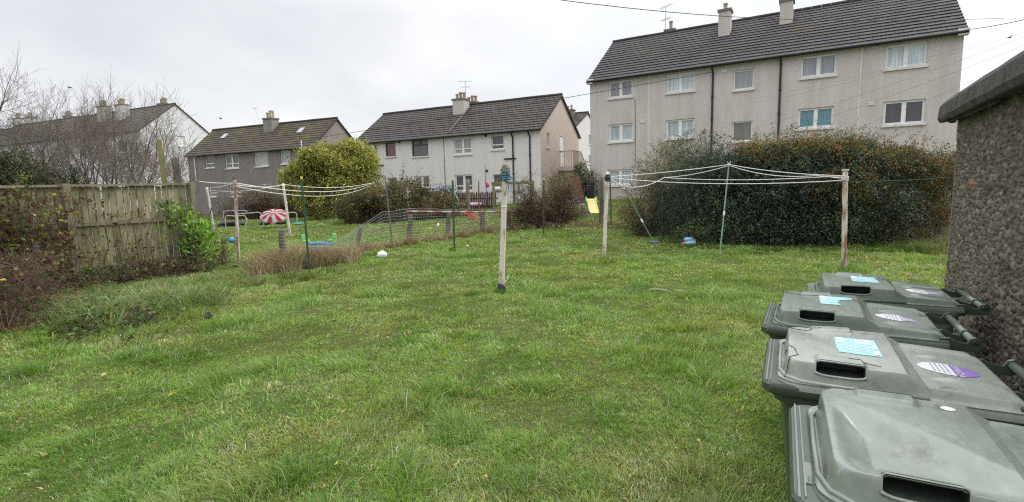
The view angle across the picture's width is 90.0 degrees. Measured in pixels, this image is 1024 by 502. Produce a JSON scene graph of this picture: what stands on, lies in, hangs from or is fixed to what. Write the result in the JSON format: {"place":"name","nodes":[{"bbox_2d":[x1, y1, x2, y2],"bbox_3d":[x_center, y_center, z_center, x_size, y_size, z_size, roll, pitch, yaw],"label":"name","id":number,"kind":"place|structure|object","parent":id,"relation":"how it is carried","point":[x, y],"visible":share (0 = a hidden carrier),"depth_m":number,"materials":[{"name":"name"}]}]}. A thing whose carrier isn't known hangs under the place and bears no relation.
{"place":"outdoors","nodes":[
{"label":"outdoors","id":0,"kind":"place"},
{"bbox_2d":[0,112,36,132],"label":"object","id":1,"kind":"structure","parent":0,"point":[24,118],"depth_m":85.11,"materials":[{"name":"paint"}]},
{"bbox_2d":[0,97,208,211],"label":"white terrace","id":2,"kind":"structure","parent":0,"point":[187,122],"depth_m":61.19,"materials":[{"name":"paint"}]},
{"bbox_2d":[261,265,351,280],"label":"rough grass","id":3,"kind":"structure","parent":0,"point":[304,275],"depth_m":10.14,"materials":[{"name":"green plant"}]},
{"bbox_2d":[0,196,949,501],"bbox_3d":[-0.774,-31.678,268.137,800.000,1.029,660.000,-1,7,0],"label":"lawn","id":4,"kind":"structure","parent":0,"point":[522,406],"depth_m":4.72,"materials":[{"name":"plant"}]},
{"bbox_2d":[0,144,64,243],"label":"conifer shrub","id":5,"kind":"object","parent":4,"relation":"on","point":[6,161],"visible":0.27,"depth_m":18.67,"materials":[{"name":"green plant"}]},
{"bbox_2d":[0,45,64,152],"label":"bare tree","id":6,"kind":"object","parent":4,"relation":"on","point":[7,101],"visible":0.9,"depth_m":21.26,"materials":[{"name":"brown plant"}]},
{"bbox_2d":[0,175,110,294],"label":"bramble","id":7,"kind":"object","parent":4,"relation":"on","point":[6,218],"visible":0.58,"depth_m":9.02,"materials":[{"name":"plant"}]},
{"bbox_2d":[10,162,104,241],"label":"conifer shrub","id":8,"kind":"object","parent":4,"relation":"on","point":[75,180],"visible":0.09,"depth_m":19.86,"materials":[{"name":"green plant"}]},
{"bbox_2d":[19,81,98,173],"bbox_3d":[-20.812,-4.258,23.585,3.408,7.230,4.619,-5,8,-28],"label":"bare tree","id":9,"kind":"object","parent":4,"relation":"on","point":[42,152],"visible":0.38,"depth_m":23.47,"materials":[{"name":"brown plant"}]},
{"bbox_2d":[0,242,128,336],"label":"bramble","id":10,"kind":"object","parent":4,"relation":"on","point":[15,289],"visible":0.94,"depth_m":7.21,"materials":[{"name":"plant"}]},
{"bbox_2d":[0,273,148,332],"bbox_3d":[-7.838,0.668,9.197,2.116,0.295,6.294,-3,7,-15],"label":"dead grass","id":11,"kind":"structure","parent":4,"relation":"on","point":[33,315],"depth_m":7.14,"materials":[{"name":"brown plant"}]},
{"bbox_2d":[0,84,155,234],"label":"bare tree","id":12,"kind":"object","parent":4,"relation":"on","point":[85,164],"visible":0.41,"depth_m":22.70,"materials":[{"name":"brown plant"}]},
{"bbox_2d":[2,284,167,332],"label":"rough grass","id":13,"kind":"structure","parent":4,"relation":"on","point":[81,303],"depth_m":6.91,"materials":[{"name":"green plant"}]},
{"bbox_2d":[0,285,193,343],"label":"bramble","id":14,"kind":"object","parent":4,"relation":"on","point":[142,313],"visible":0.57,"depth_m":6.61,"materials":[{"name":"plant"}]},
{"bbox_2d":[0,182,201,286],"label":"plank fence","id":15,"kind":"object","parent":4,"relation":"on","point":[190,195],"visible":0.48,"depth_m":10.59,"materials":[{"name":"brown wood"}]},
{"bbox_2d":[0,59,201,233],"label":"bare tree","id":16,"kind":"object","parent":4,"relation":"on","point":[34,136],"visible":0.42,"depth_m":23.27,"materials":[{"name":"brown plant"}]},
{"bbox_2d":[7,76,194,237],"bbox_3d":[-16.282,-3.904,21.260,5.832,6.930,6.034,-1,7,0],"label":"bare tree","id":17,"kind":"object","parent":4,"relation":"on","point":[112,154],"visible":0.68,"depth_m":21.03,"materials":[{"name":"brown plant"}]},
{"bbox_2d":[0,124,232,238],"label":"bare shrub","id":18,"kind":"object","parent":4,"relation":"on","point":[144,178],"visible":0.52,"depth_m":18.83,"materials":[{"name":"brown plant"}]},
{"bbox_2d":[75,205,176,282],"bbox_3d":[-7.960,-0.146,10.543,1.368,1.576,1.926,1,7,18],"label":"bramble","id":19,"kind":"object","parent":4,"relation":"on","point":[132,251],"visible":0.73,"depth_m":10.60,"materials":[{"name":"plant"}]},
{"bbox_2d":[50,251,226,289],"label":"bramble","id":20,"kind":"object","parent":4,"relation":"on","point":[108,274],"visible":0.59,"depth_m":10.24,"materials":[{"name":"plant"}]},
{"bbox_2d":[47,267,238,297],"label":"rough grass","id":21,"kind":"structure","parent":4,"relation":"on","point":[206,278],"depth_m":9.59,"materials":[{"name":"green plant"}]},
{"bbox_2d":[75,248,225,283],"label":"bramble","id":22,"kind":"object","parent":4,"relation":"on","point":[167,271],"visible":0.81,"depth_m":10.88,"materials":[{"name":"plant"}]},
{"bbox_2d":[156,140,172,238],"bbox_3d":[-9.402,-1.649,13.875,0.135,2.678,0.134,6,10,45],"label":"plank post","id":23,"kind":"object","parent":4,"relation":"on","point":[161,161],"visible":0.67,"depth_m":13.75,"materials":[{"name":"brown wood"}]},
{"bbox_2d":[56,87,282,248],"bbox_3d":[-10.649,-2.148,15.230,5.773,4.608,5.516,1,7,20],"label":"bare shrub","id":24,"kind":"object","parent":4,"relation":"on","point":[169,167],"visible":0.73,"depth_m":15.56,"materials":[{"name":"brown plant"}]},
{"bbox_2d":[172,229,179,271],"bbox_3d":[-7.545,0.052,11.525,0.181,1.111,0.137,-1,7,0],"label":"fence stake","id":25,"kind":"object","parent":4,"relation":"on","point":[176,249],"visible":0.59,"depth_m":11.47,"materials":[{"name":"grey wood"}]},
{"bbox_2d":[171,158,182,220],"bbox_3d":[-8.998,-1.410,13.907,0.202,2.198,0.197,6,10,45],"label":"plank post","id":26,"kind":"object","parent":4,"relation":"on","point":[177,170],"visible":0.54,"depth_m":13.77,"materials":[{"name":"grey wood"}]},
{"bbox_2d":[90,274,267,319],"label":"rough grass","id":27,"kind":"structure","parent":4,"relation":"on","point":[200,295],"depth_m":7.62,"materials":[{"name":"green plant"}]},
{"bbox_2d":[156,197,222,272],"bbox_3d":[-7.407,-0.384,11.695,1.448,1.788,0.848,-1,7,0],"label":"laurel","id":28,"kind":"object","parent":4,"relation":"on","point":[202,231],"visible":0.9,"depth_m":11.61,"materials":[{"name":"green plant"}]},
{"bbox_2d":[203,233,241,266],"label":"weed stems","id":29,"kind":"object","parent":4,"relation":"on","point":[224,251],"visible":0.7,"depth_m":12.55,"materials":[{"name":"plant"}]},
{"bbox_2d":[217,221,247,226],"bbox_3d":[-15.332,-1.489,28.057,1.598,0.344,0.742,-1,7,0],"label":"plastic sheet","id":30,"kind":"object","parent":4,"relation":"on","point":[232,223],"visible":0.56,"depth_m":27.78,"materials":[{"name":"black plastic"}]},
{"bbox_2d":[233,176,240,263],"bbox_3d":[-6.681,-0.651,12.449,0.160,2.306,0.090,-1,7,0],"label":"clothes pole","id":31,"kind":"object","parent":4,"relation":"on","point":[236,222],"visible":0.94,"depth_m":12.42,"materials":[{"name":"paint"}]},
{"bbox_2d":[192,274,303,287],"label":"rough grass","id":32,"kind":"structure","parent":4,"relation":"on","point":[250,282],"depth_m":9.43,"materials":[{"name":"green plant"}]},
{"bbox_2d":[223,210,297,230],"bbox_3d":[-12.061,-1.451,23.966,4.058,0.894,2.043,-1,7,0],"label":"metal railing","id":33,"kind":"object","parent":4,"relation":"on","point":[254,212],"visible":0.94,"depth_m":23.91,"materials":[{"name":"grey metal"}]},
{"bbox_2d":[184,107,352,213],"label":"roughcast house","id":34,"kind":"structure","parent":4,"relation":"on","point":[281,141],"depth_m":45.12,"materials":[{"name":"white paint"}]},
{"bbox_2d":[205,156,214,168],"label":"window","id":35,"kind":"structure","parent":34,"relation":"in","point":[209,159],"depth_m":46.45,"materials":[{"name":"grey glass"}]},
{"bbox_2d":[225,154,238,169],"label":"window","id":36,"kind":"structure","parent":34,"relation":"in","point":[231,158],"depth_m":45.26,"materials":[{"name":"white plastic"}]},
{"bbox_2d":[254,152,268,167],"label":"window","id":37,"kind":"structure","parent":34,"relation":"in","point":[258,162],"depth_m":43.88,"materials":[{"name":"white glass"}]},
{"bbox_2d":[280,150,289,164],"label":"window","id":38,"kind":"structure","parent":34,"relation":"in","point":[285,153],"depth_m":42.78,"materials":[{"name":"white glass"}]},
{"bbox_2d":[211,181,325,219],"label":"bare bramble","id":39,"kind":"object","parent":4,"relation":"on","point":[261,206],"visible":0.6,"depth_m":35.94,"materials":[{"name":"brown plant"}]},
{"bbox_2d":[260,209,285,226],"bbox_3d":[-11.828,-1.539,25.479,1.278,1.076,0.986,-1,7,0],"label":"parasol","id":40,"kind":"object","parent":4,"relation":"on","point":[277,217],"visible":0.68,"depth_m":25.23,"materials":[{"name":"red fabric"}]},
{"bbox_2d":[278,229,285,254],"bbox_3d":[-5.170,0.038,11.544,0.229,1.065,0.167,-1,7,0],"label":"wooden stub","id":41,"kind":"object","parent":4,"relation":"on","point":[281,243],"visible":0.59,"depth_m":11.46,"materials":[{"name":"grey wood"}]},
{"bbox_2d":[282,183,290,236],"bbox_3d":[-8.809,-1.516,20.035,0.217,2.250,0.095,-1,7,0],"label":"clothes pole","id":42,"kind":"object","parent":4,"relation":"on","point":[286,211],"visible":0.94,"depth_m":20.00,"materials":[{"name":"white paint"}]},
{"bbox_2d":[224,238,365,278],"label":"dead grass","id":43,"kind":"structure","parent":4,"relation":"on","point":[295,261],"depth_m":11.36,"materials":[{"name":"brown plant"}]},
{"bbox_2d":[300,176,310,272],"bbox_3d":[-4.090,-0.390,10.166,0.070,2.162,0.047,-1,7,0],"label":"fence post","id":44,"kind":"object","parent":4,"relation":"on","point":[305,223],"visible":0.91,"depth_m":10.13,"materials":[{"name":"green paint"}]},
{"bbox_2d":[301,233,335,247],"bbox_3d":[-5.749,-0.286,15.337,1.045,0.460,0.280,-1,7,0],"label":"seesaw toy","id":45,"kind":"object","parent":4,"relation":"on","point":[333,239],"visible":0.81,"depth_m":15.25,"materials":[{"name":"green plastic"}]},
{"bbox_2d":[276,135,384,219],"bbox_3d":[-11.220,-4.456,31.729,7.084,5.309,4.697,-1,7,0],"label":"yellow shrub","id":46,"kind":"object","parent":4,"relation":"on","point":[344,163],"visible":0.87,"depth_m":30.56,"materials":[{"name":"green plant"}]},
{"bbox_2d":[331,192,388,222],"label":"bramble thicket","id":47,"kind":"object","parent":4,"relation":"on","point":[338,214],"visible":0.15,"depth_m":27.10,"materials":[{"name":"brown plant"}]},
{"bbox_2d":[238,222,523,268],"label":"dead grass","id":48,"kind":"structure","parent":4,"relation":"on","point":[466,233],"depth_m":16.83,"materials":[{"name":"brown plant"}]},
{"bbox_2d":[330,163,470,223],"bbox_3d":[-5.773,-2.947,26.329,7.288,3.147,3.286,-1,7,0],"label":"bramble thicket","id":49,"kind":"object","parent":4,"relation":"on","point":[371,202],"visible":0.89,"depth_m":26.02,"materials":[{"name":"brown plant"}]},
{"bbox_2d":[406,214,412,239],"bbox_3d":[-3.398,-0.670,16.980,0.268,1.076,0.172,-1,7,0],"label":"wooden stub","id":50,"kind":"object","parent":4,"relation":"on","point":[409,226],"visible":0.66,"depth_m":16.90,"materials":[{"name":"grey wood"}]},
{"bbox_2d":[310,208,519,253],"bbox_3d":[-2.743,-0.805,16.585,1.161,1.163,9.794,3,8,32],"label":"netting fence","id":51,"kind":"object","parent":4,"relation":"on","point":[378,215],"visible":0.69,"depth_m":16.02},
{"bbox_2d":[406,210,517,212],"bbox_3d":[-1.554,-1.433,18.536,5.171,0.315,0.064,-8,9,-42],"label":"taped pole","id":52,"kind":"object","parent":51,"relation":"on","point":[458,211],"visible":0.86,"depth_m":18.20,"materials":[{"name":"plastic"}]},
{"bbox_2d":[417,185,462,210],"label":"green shrub","id":53,"kind":"object","parent":4,"relation":"on","point":[441,191],"visible":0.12,"depth_m":33.01,"materials":[{"name":"green plant"}]},
{"bbox_2d":[452,178,454,247],"bbox_3d":[-1.636,-0.949,14.372,0.077,2.157,0.058,-1,7,0],"label":"fence post","id":54,"kind":"object","parent":4,"relation":"on","point":[453,212],"visible":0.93,"depth_m":14.34,"materials":[{"name":"green paint"}]},
{"bbox_2d":[436,191,497,210],"bbox_3d":[-2.866,-2.971,30.680,4.742,1.177,0.050,3,8,30],"label":"picket fence","id":55,"kind":"object","parent":4,"relation":"on","point":[474,198],"visible":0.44,"depth_m":30.03,"materials":[{"name":"wood"}]},
{"bbox_2d":[466,179,469,210],"bbox_3d":[-2.319,-2.809,26.852,0.246,1.866,0.212,-1,7,0],"label":"fence pole","id":56,"kind":"object","parent":4,"relation":"on","point":[468,190],"visible":0.81,"depth_m":26.75,"materials":[{"name":"brown wood"}]},
{"bbox_2d":[355,81,589,211],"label":"semi detached house","id":57,"kind":"structure","parent":4,"relation":"on","point":[539,139],"depth_m":35.65,"materials":[{"name":"white paint"}]},
{"bbox_2d":[385,142,396,157],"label":"window","id":58,"kind":"structure","parent":57,"relation":"in","point":[390,147],"depth_m":38.09,"materials":[{"name":"brown"}]},
{"bbox_2d":[411,140,428,157],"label":"window","id":59,"kind":"structure","parent":57,"relation":"in","point":[420,147],"depth_m":36.88,"materials":[{"name":"brown"}]},
{"bbox_2d":[415,176,429,188],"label":"window","id":60,"kind":"structure","parent":57,"relation":"in","point":[421,178],"depth_m":37.10,"materials":[{"name":"grey glass"}]},
{"bbox_2d":[453,137,472,155],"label":"window","id":61,"kind":"structure","parent":57,"relation":"in","point":[462,146],"depth_m":35.23,"materials":[{"name":"white plastic"}]},
{"bbox_2d":[455,174,473,192],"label":"window","id":62,"kind":"structure","parent":57,"relation":"in","point":[460,179],"depth_m":35.57,"materials":[{"name":"white plastic"}]},
{"bbox_2d":[490,135,504,150],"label":"window","id":63,"kind":"structure","parent":57,"relation":"in","point":[497,140],"depth_m":34.00,"materials":[{"name":"grey glass"}]},
{"bbox_2d":[560,137,563,165],"bbox_3d":[3.479,-6.966,35.897,0.105,2.044,0.830,2,8,27],"label":"door","id":64,"kind":"structure","parent":57,"relation":"in","point":[561,138],"depth_m":35.91,"materials":[{"name":"white plastic"}]},
{"bbox_2d":[497,175,508,291],"bbox_3d":[-0.155,-0.251,8.390,0.229,2.164,0.151,-1,7,0],"label":"clothes pole","id":65,"kind":"object","parent":4,"relation":"on","point":[501,283],"visible":0.86,"depth_m":8.36,"materials":[{"name":"white paint"}]},
{"bbox_2d":[500,164,516,190],"bbox_3d":[-0.054,-1.185,8.273,0.271,0.446,0.169,-1,7,0],"label":"rope coil","id":66,"kind":"object","parent":65,"relation":"attached to","point":[505,169],"visible":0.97,"depth_m":8.21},
{"bbox_2d":[491,181,533,217],"bbox_3d":[0.057,-2.345,24.396,2.036,1.904,0.150,-1,7,0],"label":"arbour frame","id":67,"kind":"object","parent":4,"relation":"on","point":[493,184],"visible":0.55,"depth_m":24.24,"materials":[{"name":"brown wood"}]},
{"bbox_2d":[498,162,593,227],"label":"brown thicket","id":68,"kind":"object","parent":4,"relation":"on","point":[530,210],"visible":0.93,"depth_m":20.05,"materials":[{"name":"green plant"}]},
{"bbox_2d":[547,159,601,198],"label":"green shrub","id":69,"kind":"object","parent":4,"relation":"on","point":[577,170],"visible":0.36,"depth_m":30.50,"materials":[{"name":"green plant"}]},
{"bbox_2d":[572,176,584,202],"bbox_3d":[3.638,-3.333,27.988,0.650,1.500,0.350,-1,7,0],"label":"board","id":70,"kind":"object","parent":4,"relation":"on","point":[579,189],"visible":0.43,"depth_m":27.97,"materials":[{"name":"brown wood"}]},
{"bbox_2d":[568,105,590,180],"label":"white house","id":71,"kind":"structure","parent":4,"relation":"on","point":[581,121],"depth_m":53.82,"materials":[{"name":"paint"}]},
{"bbox_2d":[585,182,594,198],"bbox_3d":[4.484,-3.548,30.307,0.620,1.090,0.720,-4,8,-23],"label":"wheelie bin","id":72,"kind":"object","parent":4,"relation":"on","point":[590,192],"visible":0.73,"depth_m":30.02,"materials":[{"name":"black plastic"}]},
{"bbox_2d":[585,197,598,213],"bbox_3d":[3.778,-2.144,24.002,0.546,0.805,1.242,-1,7,0],"label":"slide","id":73,"kind":"object","parent":4,"relation":"on","point":[591,204],"visible":0.89,"depth_m":24.09,"materials":[{"name":"yellow plastic"}]},
{"bbox_2d":[599,177,603,224],"bbox_3d":[3.481,-1.680,19.954,0.189,2.378,0.143,-1,7,0],"label":"fence pole","id":74,"kind":"object","parent":4,"relation":"on","point":[601,201],"visible":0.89,"depth_m":19.87,"materials":[{"name":"grey wood"}]},
{"bbox_2d":[602,172,608,257],"bbox_3d":[2.144,-0.722,11.725,0.176,2.161,0.082,-1,7,0],"label":"clothes pole","id":75,"kind":"object","parent":4,"relation":"on","point":[605,217],"visible":0.91,"depth_m":11.69,"materials":[{"name":"white paint"}]},
{"bbox_2d":[615,139,694,236],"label":"twiggy shrub","id":76,"kind":"object","parent":4,"relation":"on","point":[632,219],"visible":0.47,"depth_m":16.79,"materials":[{"name":"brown plant"}]},
{"bbox_2d":[623,120,718,222],"bbox_3d":[5.961,-2.786,19.222,3.602,3.954,2.657,-1,7,0],"label":"olive shrub","id":77,"kind":"object","parent":4,"relation":"on","point":[678,141],"visible":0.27,"depth_m":18.93,"materials":[{"name":"green plant"}]},
{"bbox_2d":[719,161,730,254],"bbox_3d":[4.959,-0.966,11.927,0.222,2.210,0.052,-1,7,0],"label":"line prop","id":78,"kind":"object","parent":4,"relation":"on","point":[724,209],"visible":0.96,"depth_m":11.91,"materials":[{"name":"white plastic"}]},
{"bbox_2d":[611,164,842,176],"bbox_3d":[4.530,-1.735,11.196,4.541,0.356,1.576,2,8,29],"label":"washing line","id":79,"kind":"object","parent":78,"relation":"attached to","point":[733,165],"visible":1,"depth_m":11.53,"materials":[{"name":"white fabric"}]},
{"bbox_2d":[661,242,890,252],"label":"rough grass","id":80,"kind":"structure","parent":4,"relation":"on","point":[779,249],"depth_m":12.75,"materials":[{"name":"green plant"}]},
{"bbox_2d":[586,0,969,198],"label":"apartment block","id":81,"kind":"structure","parent":4,"relation":"on","point":[745,62],"depth_m":26.02,"materials":[{"name":"white paint"}]},
{"bbox_2d":[310,72,710,138],"bbox_3d":[-1.803,-8.526,30.990,25.790,2.077,0.030,1,7,19],"label":"overhead cable","id":82,"kind":"object","parent":81,"relation":"attached to","point":[519,105],"visible":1,"depth_m":30.07,"materials":[{"name":"grey plastic"}]},
{"bbox_2d":[607,79,633,99],"bbox_3d":[6.274,-9.294,29.533,1.554,1.029,0.215,3,8,30],"label":"window","id":83,"kind":"structure","parent":81,"relation":"in","point":[622,93],"depth_m":29.55,"materials":[{"name":"white plastic"}]},
{"bbox_2d":[607,123,633,143],"bbox_3d":[6.342,-6.843,29.830,1.583,1.100,0.215,3,8,30],"label":"window","id":84,"kind":"structure","parent":81,"relation":"in","point":[618,133],"depth_m":29.85,"materials":[{"name":"white glass"}]},
{"bbox_2d":[609,169,631,186],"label":"window","id":85,"kind":"structure","parent":81,"relation":"in","point":[617,173],"depth_m":30.16,"materials":[{"name":"white glass"}]},
{"bbox_2d":[664,118,694,140],"bbox_3d":[9.239,-6.675,28.148,1.643,1.112,0.215,3,8,30],"label":"window","id":86,"kind":"structure","parent":81,"relation":"in","point":[678,126],"depth_m":28.19,"materials":[{"name":"white glass"}]},
{"bbox_2d":[665,71,695,94],"bbox_3d":[9.175,-9.122,27.850,1.614,1.091,0.215,3,8,30],"label":"window","id":87,"kind":"structure","parent":81,"relation":"in","point":[685,84],"depth_m":27.87,"materials":[{"name":"white glass"}]},
{"bbox_2d":[730,121,752,143],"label":"window","id":88,"kind":"structure","parent":81,"relation":"in","point":[737,127],"depth_m":26.67,"materials":[{"name":"grey glass"}]},
{"bbox_2d":[732,69,754,91],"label":"window","id":89,"kind":"structure","parent":81,"relation":"in","point":[743,79],"depth_m":26.34,"materials":[{"name":"white plastic"}]},
{"bbox_2d":[796,106,834,130],"bbox_3d":[14.776,-6.432,24.925,1.621,1.064,0.215,3,8,30],"label":"window","id":90,"kind":"structure","parent":81,"relation":"in","point":[824,112],"depth_m":24.94,"materials":[{"name":"blue glass"}]},
{"bbox_2d":[799,53,837,79],"bbox_3d":[14.736,-8.855,24.616,1.620,1.088,0.215,3,8,30],"label":"window","id":91,"kind":"structure","parent":81,"relation":"in","point":[819,66],"depth_m":24.63,"materials":[{"name":"white plastic"}]},
{"bbox_2d":[881,99,925,127],"bbox_3d":[17.747,-6.235,23.204,1.642,1.148,0.215,3,8,30],"label":"window","id":92,"kind":"structure","parent":81,"relation":"in","point":[914,115],"depth_m":23.22,"materials":[{"name":"white plastic"}]},
{"bbox_2d":[883,41,928,71],"bbox_3d":[17.637,-8.708,22.930,1.635,1.125,0.215,3,8,30],"label":"window","id":93,"kind":"structure","parent":81,"relation":"in","point":[895,55],"depth_m":22.94,"materials":[{"name":"white glass"}]},
{"bbox_2d":[637,122,940,247],"bbox_3d":[7.329,-1.675,14.519,7.453,3.824,3.830,1,7,20],"label":"hedge","id":94,"kind":"object","parent":4,"relation":"on","point":[785,201],"visible":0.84,"depth_m":13.70,"materials":[{"name":"green plant"}]},
{"bbox_2d":[724,116,954,209],"bbox_3d":[8.744,-2.335,13.749,5.680,2.474,2.547,1,7,20],"label":"berry bush","id":95,"kind":"object","parent":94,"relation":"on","point":[930,158],"visible":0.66,"depth_m":13.15,"materials":[{"name":"green plant"}]},
{"bbox_2d":[841,169,848,268],"bbox_3d":[6.199,-0.492,9.561,0.183,2.049,0.120,-1,7,0],"label":"clothes pole","id":96,"kind":"object","parent":4,"relation":"on","point":[844,222],"visible":0.88,"depth_m":9.52,"materials":[{"name":"paint"}]},
{"bbox_2d":[614,178,840,183],"bbox_3d":[4.158,-1.473,10.537,4.533,0.230,0.014,2,8,29],"label":"washing line","id":97,"kind":"object","parent":96,"relation":"attached to","point":[730,183],"visible":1,"depth_m":10.38,"materials":[{"name":"white fabric"}]},
{"bbox_2d":[664,166,836,179],"bbox_3d":[5.166,-1.714,11.145,0.626,0.376,3.916,-7,9,-38],"label":"washing line","id":98,"kind":"object","parent":96,"relation":"attached to","point":[748,179],"visible":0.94,"depth_m":11.53,"materials":[{"name":"white fabric"}]},
{"bbox_2d":[761,290,982,500],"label":"wheelie bin","id":99,"kind":"object","parent":4,"relation":"on","point":[809,309],"visible":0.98,"depth_m":2.45,"materials":[{"name":"grey plastic"}]},
{"bbox_2d":[761,326,1023,501],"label":"wheelie bin","id":100,"kind":"object","parent":4,"relation":"on","point":[804,366],"visible":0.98,"depth_m":1.77,"materials":[{"name":"grey plastic"}]},
{"bbox_2d":[806,271,990,332],"bbox_3d":[2.279,0.718,3.162,0.828,1.094,0.582,2,8,29],"label":"wheelie bin","id":101,"kind":"object","parent":4,"relation":"on","point":[930,299],"visible":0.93,"depth_m":2.94,"materials":[{"name":"grey plastic"}]},
{"bbox_2d":[850,216,949,246],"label":"dead grass","id":102,"kind":"structure","parent":4,"relation":"on","point":[916,233],"depth_m":13.20,"materials":[{"name":"plant"}]},
{"bbox_2d":[788,388,1023,501],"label":"wheelie bin","id":103,"kind":"object","parent":4,"relation":"on","point":[861,445],"visible":1,"depth_m":1.21,"materials":[{"name":"grey plastic"}]},
{"bbox_2d":[871,127,955,242],"bbox_3d":[11.570,-1.800,14.069,3.855,3.233,2.793,-1,7,0],"label":"wild shrub","id":104,"kind":"object","parent":4,"relation":"on","point":[939,209],"visible":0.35,"depth_m":13.48,"materials":[{"name":"green plant"}]},
{"bbox_2d":[881,236,948,255],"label":"rough grass","id":105,"kind":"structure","parent":4,"relation":"on","point":[926,248],"depth_m":11.86,"materials":[{"name":"green plant"}]},
{"bbox_2d":[937,50,1023,393],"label":"garden shed","id":106,"kind":"structure","parent":4,"relation":"on","point":[985,261],"depth_m":2.85,"materials":[{"name":"stone"}]},
{"bbox_2d":[0,0,1023,139],"label":"sky","id":107,"kind":"structure","parent":0,"point":[355,62],"materials":[{"name":"white"}]},
{"bbox_2d":[512,217,625,229],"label":"dead grass","id":108,"kind":"structure","parent":0,"point":[580,223],"depth_m":19.79,"materials":[{"name":"brown plant"}]},
{"bbox_2d":[562,0,801,19],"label":"overhead cable","id":109,"kind":"object","parent":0,"point":[678,12],"visible":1,"depth_m":16.10,"materials":[{"name":"grey plastic"}]},
{"bbox_2d":[802,18,1001,20],"bbox_3d":[15.270,-8.891,19.608,10.446,0.776,0.017,-3,7,-17],"label":"overhead cable","id":110,"kind":"object","parent":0,"point":[905,20],"visible":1,"depth_m":19.36,"materials":[{"name":"grey plastic"}]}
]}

